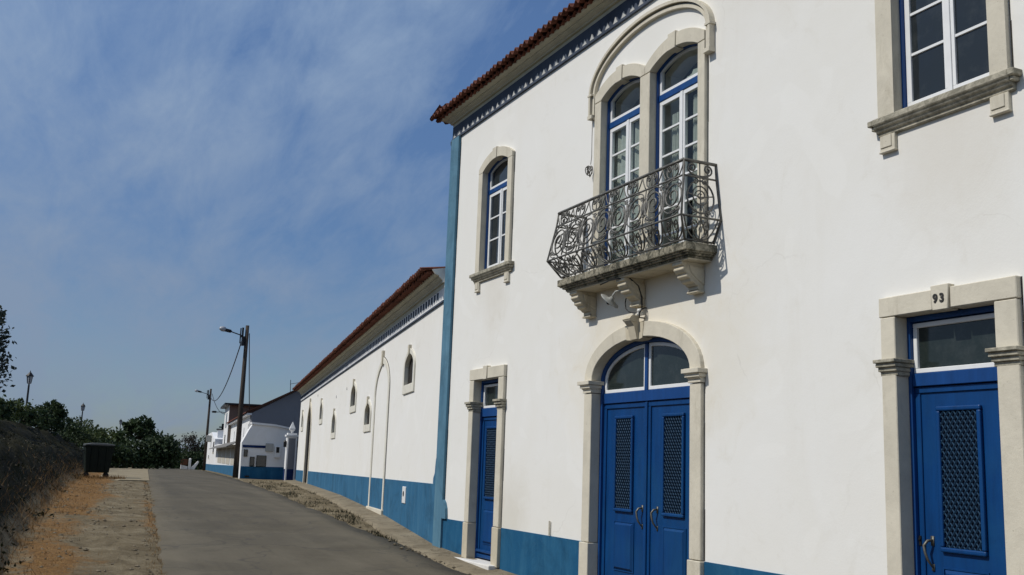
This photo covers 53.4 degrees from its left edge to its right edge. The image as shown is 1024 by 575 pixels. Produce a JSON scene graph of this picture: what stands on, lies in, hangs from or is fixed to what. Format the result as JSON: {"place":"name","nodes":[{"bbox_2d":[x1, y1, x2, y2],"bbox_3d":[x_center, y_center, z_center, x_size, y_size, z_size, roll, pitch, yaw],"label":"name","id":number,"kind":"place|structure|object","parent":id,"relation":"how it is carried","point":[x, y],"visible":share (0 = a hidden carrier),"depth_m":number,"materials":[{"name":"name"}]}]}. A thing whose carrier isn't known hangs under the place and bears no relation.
{"place":"outdoors","nodes":[
{"label":"outdoors","id":0,"kind":"place"},
{"bbox_2d":[101,468,149,481],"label":"path","id":1,"kind":"structure","parent":0,"point":[142,475],"depth_m":45.57,"materials":[{"name":"concrete"}]},
{"bbox_2d":[0,419,471,574],"bbox_3d":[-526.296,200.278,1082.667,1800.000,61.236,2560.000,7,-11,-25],"label":"ground","id":2,"kind":"structure","parent":0,"point":[97,559],"depth_m":17.27,"materials":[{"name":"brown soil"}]},
{"bbox_2d":[0,398,13,417],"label":"shrub","id":3,"kind":"object","parent":2,"relation":"on","point":[5,411],"visible":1,"depth_m":32.79,"materials":[{"name":"green plant"}]},
{"bbox_2d":[0,305,16,400],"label":"poplar tree","id":4,"kind":"object","parent":2,"relation":"on","point":[4,362],"visible":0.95,"depth_m":67.09,"materials":[{"name":"green plant"}]},
{"bbox_2d":[0,398,16,420],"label":"shrub","id":5,"kind":"object","parent":2,"relation":"on","point":[10,403],"visible":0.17,"depth_m":35.67,"materials":[{"name":"green plant"}]},
{"bbox_2d":[2,394,31,422],"bbox_3d":[-19.456,4.784,39.202,1.641,1.359,1.429,-2,-11,23],"label":"shrub","id":6,"kind":"object","parent":2,"relation":"on","point":[19,407],"visible":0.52,"depth_m":39.24,"materials":[{"name":"green plant"}]},
{"bbox_2d":[9,398,36,422],"bbox_3d":[-21.797,5.625,44.695,1.931,1.669,1.492,-7,-14,43],"label":"shrub","id":7,"kind":"object","parent":2,"relation":"on","point":[23,403],"visible":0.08,"depth_m":44.64,"materials":[{"name":"green plant"}]},
{"bbox_2d":[10,407,44,426],"bbox_3d":[-20.256,5.523,42.279,1.450,1.208,1.191,-7,-13,41],"label":"shrub","id":8,"kind":"object","parent":2,"relation":"on","point":[33,415],"visible":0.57,"depth_m":42.14,"materials":[{"name":"green plant"}]},
{"bbox_2d":[25,371,33,404],"bbox_3d":[-23.555,5.770,49.405,0.367,3.480,0.367,7,-11,-25],"label":"lamp post","id":9,"kind":"object","parent":2,"relation":"on","point":[30,375],"visible":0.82,"depth_m":49.53,"materials":[{"name":"metal"}]},
{"bbox_2d":[26,409,52,429],"bbox_3d":[-22.166,6.340,47.788,1.532,1.330,1.171,-6,-13,40],"label":"shrub","id":10,"kind":"object","parent":2,"relation":"on","point":[46,419],"visible":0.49,"depth_m":47.70,"materials":[{"name":"green plant"}]},
{"bbox_2d":[0,425,83,560],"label":"weeds","id":11,"kind":"object","parent":2,"relation":"on","point":[21,480],"visible":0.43,"depth_m":23.38,"materials":[{"name":"green plant"}]},
{"bbox_2d":[0,431,83,573],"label":"bank undergrowth","id":12,"kind":"object","parent":2,"relation":"on","point":[13,529],"visible":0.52,"depth_m":21.27,"materials":[{"name":"brown plant"}]},
{"bbox_2d":[0,445,83,574],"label":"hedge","id":13,"kind":"object","parent":2,"relation":"on","point":[56,494],"visible":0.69,"depth_m":19.47,"materials":[{"name":"brown plant"}]},
{"bbox_2d":[26,402,61,429],"bbox_3d":[-23.847,6.581,51.402,2.132,1.761,1.509,-3,-11,27],"label":"shrub","id":14,"kind":"object","parent":2,"relation":"on","point":[49,409],"visible":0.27,"depth_m":51.38,"materials":[{"name":"green plant"}]},
{"bbox_2d":[36,399,67,430],"bbox_3d":[-24.732,6.941,54.238,2.088,2.071,1.368,1,-10,8],"label":"shrub","id":15,"kind":"object","parent":2,"relation":"on","point":[59,409],"visible":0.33,"depth_m":54.23,"materials":[{"name":"green plant"}]},
{"bbox_2d":[45,408,69,435],"bbox_3d":[-26.274,7.645,57.943,1.715,1.966,1.550,-3,-11,26],"label":"shrub","id":16,"kind":"object","parent":2,"relation":"on","point":[62,425],"visible":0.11,"depth_m":58.00,"materials":[{"name":"green plant"}]},
{"bbox_2d":[50,412,74,431],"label":"shrub","id":17,"kind":"object","parent":2,"relation":"on","point":[69,421],"visible":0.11,"depth_m":61.02,"materials":[{"name":"green plant"}]},
{"bbox_2d":[52,418,86,441],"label":"shrub","id":18,"kind":"object","parent":2,"relation":"on","point":[80,423],"visible":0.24,"depth_m":68.22,"materials":[{"name":"green plant"}]},
{"bbox_2d":[57,421,87,442],"bbox_3d":[-28.132,9.366,64.648,2.135,1.780,1.688,7,-11,-25],"label":"shrub","id":19,"kind":"object","parent":2,"relation":"on","point":[68,434],"visible":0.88,"depth_m":64.50,"materials":[{"name":"green plant"}]},
{"bbox_2d":[65,416,94,441],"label":"shrub","id":20,"kind":"object","parent":2,"relation":"on","point":[77,421],"visible":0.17,"depth_m":75.80,"materials":[{"name":"green plant"}]},
{"bbox_2d":[79,403,84,444],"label":"lamp post","id":21,"kind":"object","parent":2,"relation":"on","point":[82,407],"visible":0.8,"depth_m":80.57,"materials":[{"name":"grey metal"}]},
{"bbox_2d":[71,425,94,448],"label":"shrub","id":22,"kind":"object","parent":2,"relation":"on","point":[87,435],"visible":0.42,"depth_m":72.00,"materials":[{"name":"green plant"}]},
{"bbox_2d":[77,430,102,447],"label":"shrub","id":23,"kind":"object","parent":2,"relation":"on","point":[92,440],"visible":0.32,"depth_m":78.65,"materials":[{"name":"green plant"}]},
{"bbox_2d":[75,426,108,449],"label":"shrub","id":24,"kind":"object","parent":2,"relation":"on","point":[103,431],"visible":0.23,"depth_m":82.60,"materials":[{"name":"green plant"}]},
{"bbox_2d":[81,443,114,476],"bbox_3d":[-15.190,6.327,37.318,1.138,1.234,1.060,7,-11,-26],"label":"waste container","id":25,"kind":"object","parent":2,"relation":"on","point":[97,457],"visible":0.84,"depth_m":36.93,"materials":[{"name":"black plastic"}]},
{"bbox_2d":[76,473,126,478],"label":"dry tuft grass","id":26,"kind":"structure","parent":2,"relation":"on","point":[111,477],"depth_m":35.91,"materials":[{"name":"brown plant"}]},
{"bbox_2d":[86,420,129,444],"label":"bushy tree","id":27,"kind":"object","parent":2,"relation":"on","point":[111,434],"visible":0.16,"depth_m":89.36,"materials":[{"name":"green plant"}]},
{"bbox_2d":[81,436,139,468],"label":"bushy tree","id":28,"kind":"object","parent":2,"relation":"on","point":[121,455],"visible":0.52,"depth_m":79.24,"materials":[{"name":"green plant"}]},
{"bbox_2d":[113,415,162,467],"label":"broadleaf tree","id":29,"kind":"object","parent":2,"relation":"on","point":[138,428],"visible":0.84,"depth_m":88.43,"materials":[{"name":"green plant"}]},
{"bbox_2d":[114,437,162,468],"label":"bushy tree","id":30,"kind":"object","parent":2,"relation":"on","point":[145,458],"visible":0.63,"depth_m":84.67,"materials":[{"name":"green plant"}]},
{"bbox_2d":[114,463,202,469],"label":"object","id":31,"kind":"object","parent":2,"relation":"on","point":[201,467],"depth_m":304.40,"materials":[{"name":"green plant"}]},
{"bbox_2d":[140,432,184,468],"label":"bushy tree","id":32,"kind":"object","parent":2,"relation":"on","point":[169,449],"visible":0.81,"depth_m":86.30,"materials":[{"name":"green plant"}]},
{"bbox_2d":[160,434,183,468],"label":"bushy tree","id":33,"kind":"object","parent":2,"relation":"on","point":[175,466],"visible":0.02,"depth_m":98.07,"materials":[{"name":"green plant"}]},
{"bbox_2d":[175,445,203,469],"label":"roadside tree","id":34,"kind":"object","parent":2,"relation":"on","point":[195,457],"visible":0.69,"depth_m":112.15,"materials":[{"name":"green plant"}]},
{"bbox_2d":[180,458,198,469],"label":"garden wall","id":35,"kind":"structure","parent":2,"relation":"on","point":[184,462],"depth_m":100.59,"materials":[{"name":"white paint"}]},
{"bbox_2d":[176,431,203,458],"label":"roadside tree","id":36,"kind":"object","parent":2,"relation":"on","point":[192,440],"visible":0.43,"depth_m":116.09,"materials":[{"name":"green plant"}]},
{"bbox_2d":[190,435,204,469],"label":"roadside tree","id":37,"kind":"object","parent":2,"relation":"on","point":[202,444],"visible":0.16,"depth_m":118.31,"materials":[{"name":"green plant"}]},
{"bbox_2d":[195,389,211,470],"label":"utility pole","id":38,"kind":"object","parent":2,"relation":"on","point":[207,432],"visible":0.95,"depth_m":94.22,"materials":[{"name":"brown wood"}]},
{"bbox_2d":[206,432,222,470],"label":"white house","id":39,"kind":"structure","parent":2,"relation":"on","point":[215,440],"depth_m":90.56,"materials":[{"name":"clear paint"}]},
{"bbox_2d":[206,435,211,441],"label":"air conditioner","id":40,"kind":"object","parent":39,"relation":"attached to","point":[208,438],"visible":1,"depth_m":92.91,"materials":[{"name":"white metal"}]},
{"bbox_2d":[216,424,223,437],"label":"chimney stack","id":41,"kind":"object","parent":39,"relation":"on","point":[220,433],"visible":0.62,"depth_m":88.15,"materials":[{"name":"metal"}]},
{"bbox_2d":[209,441,238,475],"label":"street wall","id":42,"kind":"structure","parent":2,"relation":"on","point":[223,461],"depth_m":64.03,"materials":[{"name":"white paint"}]},
{"bbox_2d":[219,325,248,477],"bbox_3d":[-13.608,5.631,48.888,1.463,7.780,0.280,6,-11,-21],"label":"utility pole","id":43,"kind":"object","parent":2,"relation":"on","point":[243,340],"visible":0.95,"depth_m":49.10,"materials":[{"name":"brown wood"}]},
{"bbox_2d":[210,343,240,400],"bbox_3d":[-20.641,6.967,72.046,0.051,1.628,48.208,5,-10,-17],"label":"overhead cable","id":44,"kind":"object","parent":43,"relation":"attached to","point":[230,372],"visible":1,"depth_m":57.99,"materials":[{"name":"black rubber"}]},
{"bbox_2d":[249,333,249,409],"bbox_3d":[-12.892,4.168,50.009,0.042,3.714,1.301,2,-10,-1],"label":"overhead cable","id":45,"kind":"object","parent":43,"relation":"attached to","point":[249,371],"visible":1,"depth_m":49.96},
{"bbox_2d":[220,403,260,443],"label":"flat roofed block","id":46,"kind":"structure","parent":2,"relation":"on","point":[231,411],"depth_m":68.77,"materials":[{"name":"paint"}]},
{"bbox_2d":[226,390,300,477],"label":"gabled house","id":47,"kind":"structure","parent":2,"relation":"on","point":[284,410],"depth_m":51.02,"materials":[{"name":"white stucco"},{"name":"terracotta"},{"name":"blue paint"}]},
{"bbox_2d":[238,422,289,479],"bbox_3d":[-11.256,7.731,46.326,2.180,3.130,0.530,7,-11,-25],"label":"annex","id":48,"kind":"object","parent":2,"relation":"on","point":[262,452],"visible":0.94,"depth_m":46.20,"materials":[{"name":"white paint"}]},
{"bbox_2d":[249,457,254,465],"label":"window","id":49,"kind":"structure","parent":48,"relation":"in","point":[252,459],"depth_m":45.91,"materials":[{"name":"grey glass"}]},
{"bbox_2d":[256,455,266,466],"bbox_3d":[-11.346,7.853,46.084,0.440,0.500,0.050,7,-11,-25],"label":"window","id":50,"kind":"structure","parent":48,"relation":"in","point":[260,460],"depth_m":46.07,"materials":[{"name":"grey glass"}]},
{"bbox_2d":[283,422,298,479],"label":"gate pillar","id":51,"kind":"structure","parent":2,"relation":"on","point":[290,444],"depth_m":45.04,"materials":[{"name":"paint"}]},
{"bbox_2d":[250,480,396,541],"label":"verge grass","id":52,"kind":"structure","parent":2,"relation":"on","point":[325,509],"depth_m":22.99,"materials":[{"name":"brown plant"}]},
{"bbox_2d":[292,266,444,542],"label":"winery","id":53,"kind":"structure","parent":2,"relation":"on","point":[368,389],"depth_m":21.58,"materials":[{"name":"white paint"}]},
{"bbox_2d":[301,410,303,430],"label":"window","id":54,"kind":"structure","parent":53,"relation":"in","point":[302,419],"depth_m":42.90,"materials":[{"name":"stone"}]},
{"bbox_2d":[303,398,311,483],"bbox_3d":[-7.873,5.950,39.539,0.175,3.260,2.030,5,-11,-15],"label":"door","id":55,"kind":"structure","parent":53,"relation":"in","point":[309,424],"depth_m":40.09,"materials":[{"name":"stone"}]},
{"bbox_2d":[319,398,322,424],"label":"window","id":56,"kind":"structure","parent":53,"relation":"in","point":[321,403],"depth_m":35.40,"materials":[{"name":"stone"}]},
{"bbox_2d":[330,408,335,438],"bbox_3d":[-5.438,4.164,31.175,0.125,0.910,1.120,5,-11,-15],"label":"window","id":57,"kind":"structure","parent":53,"relation":"in","point":[333,427],"depth_m":31.37,"materials":[{"name":"stone"}]},
{"bbox_2d":[349,379,356,412],"bbox_3d":[-4.192,2.879,27.071,0.125,0.885,1.180,5,-11,-15],"label":"window","id":58,"kind":"structure","parent":53,"relation":"in","point":[353,395],"depth_m":27.25,"materials":[{"name":"stone"}]},
{"bbox_2d":[363,396,371,432],"bbox_3d":[-3.413,3.012,24.214,0.125,0.835,1.120,5,-11,-15],"label":"window","id":59,"kind":"structure","parent":53,"relation":"in","point":[366,427],"depth_m":24.30,"materials":[{"name":"stone"}]},
{"bbox_2d":[366,350,389,514],"bbox_3d":[-2.906,3.218,22.195,0.060,3.700,2.200,5,-11,-15],"label":"blocked doorway","id":60,"kind":"structure","parent":53,"relation":"in","point":[384,361],"depth_m":21.89,"materials":[{"name":"stone"}]},
{"bbox_2d":[402,486,405,503],"bbox_3d":[-1.971,3.812,18.717,0.054,0.300,0.320,5,-10,-15],"label":"meter box","id":61,"kind":"object","parent":53,"relation":"attached to","point":[403,494],"visible":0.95,"depth_m":18.66,"materials":[{"name":"white paint"}]},
{"bbox_2d":[402,345,415,394],"bbox_3d":[-1.924,1.544,19.289,0.125,0.915,1.150,5,-11,-15],"label":"window","id":62,"kind":"structure","parent":53,"relation":"in","point":[408,386],"depth_m":19.46,"materials":[{"name":"stone"}]},
{"bbox_2d":[430,0,1023,574],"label":"town house","id":63,"kind":"structure","parent":2,"relation":"on","point":[800,222],"depth_m":9.66,"materials":[{"name":"white paint"}]},
{"bbox_2d":[455,364,506,569],"bbox_3d":[-0.369,2.575,14.541,0.380,2.910,1.350,7,-11,-25],"label":"door","id":64,"kind":"structure","parent":63,"relation":"in","point":[486,406],"depth_m":14.69,"materials":[{"name":"blue paint"}]},
{"bbox_2d":[469,146,514,292],"bbox_3d":[-0.213,-1.046,15.119,0.250,2.130,1.410,7,-11,-25],"label":"window","id":65,"kind":"structure","parent":63,"relation":"in","point":[496,173],"depth_m":15.30,"materials":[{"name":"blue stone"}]},
{"bbox_2d":[585,119,592,176],"bbox_3d":[0.954,-1.734,12.520,0.081,0.769,0.120,7,-11,-25],"label":"cord","id":66,"kind":"object","parent":63,"relation":"hanging from","point":[590,168],"visible":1,"depth_m":12.48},
{"bbox_2d":[601,290,620,308],"bbox_3d":[1.105,0.131,11.310,0.239,0.208,0.270,7,-11,-25],"label":"wall lamp","id":67,"kind":"object","parent":63,"relation":"attached to","point":[609,300],"visible":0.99,"depth_m":11.30,"materials":[{"name":"white metal"}]},
{"bbox_2d":[600,278,642,313],"bbox_3d":[1.193,0.116,11.308,0.265,0.382,0.553,7,-11,-25],"label":"cable","id":68,"kind":"object","parent":63,"relation":"attached to","point":[626,298],"visible":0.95,"depth_m":11.12,"materials":[{"name":"black rubber"}]},
{"bbox_2d":[604,77,640,265],"bbox_3d":[1.380,-1.301,11.941,0.128,2.330,0.880,7,-11,-25],"label":"balcony window","id":69,"kind":"structure","parent":63,"relation":"in","point":[624,162],"depth_m":12.15,"materials":[{"name":"blue paint"}]},
{"bbox_2d":[637,307,646,318],"bbox_3d":[1.412,0.274,11.095,0.110,0.124,0.090,7,-11,-25],"label":"insulator","id":70,"kind":"object","parent":63,"relation":"attached to","point":[639,311],"visible":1,"depth_m":11.07,"materials":[{"name":"white ceramic"}]},
{"bbox_2d":[577,315,707,574],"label":"door","id":71,"kind":"structure","parent":63,"relation":"in","point":[643,475],"depth_m":11.04,"materials":[{"name":"blue paint"}]},
{"bbox_2d":[655,44,697,249],"bbox_3d":[1.853,-1.454,10.966,0.132,2.330,0.910,7,-11,-25],"label":"balcony window","id":72,"kind":"structure","parent":63,"relation":"in","point":[680,91],"depth_m":11.12,"materials":[{"name":"blue paint"}]},
{"bbox_2d":[867,0,1021,154],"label":"window","id":73,"kind":"structure","parent":63,"relation":"in","point":[935,59],"depth_m":7.85,"materials":[{"name":"glass"}]},
{"bbox_2d":[873,275,1023,574],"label":"door","id":74,"kind":"structure","parent":63,"relation":"in","point":[953,381],"depth_m":7.38,"materials":[{"name":"blue paint"}]},
{"bbox_2d":[0,0,574,448],"label":"sky","id":75,"kind":"structure","parent":0,"point":[173,173],"materials":[{"name":"blue"}]},
{"bbox_2d":[147,468,466,574],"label":"road","id":76,"kind":"structure","parent":0,"point":[209,523],"depth_m":15.82,"materials":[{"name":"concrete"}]},
{"bbox_2d":[283,480,516,574],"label":"pavement","id":77,"kind":"structure","parent":0,"point":[388,527],"depth_m":17.43,"materials":[{"name":"concrete"}]}
]}

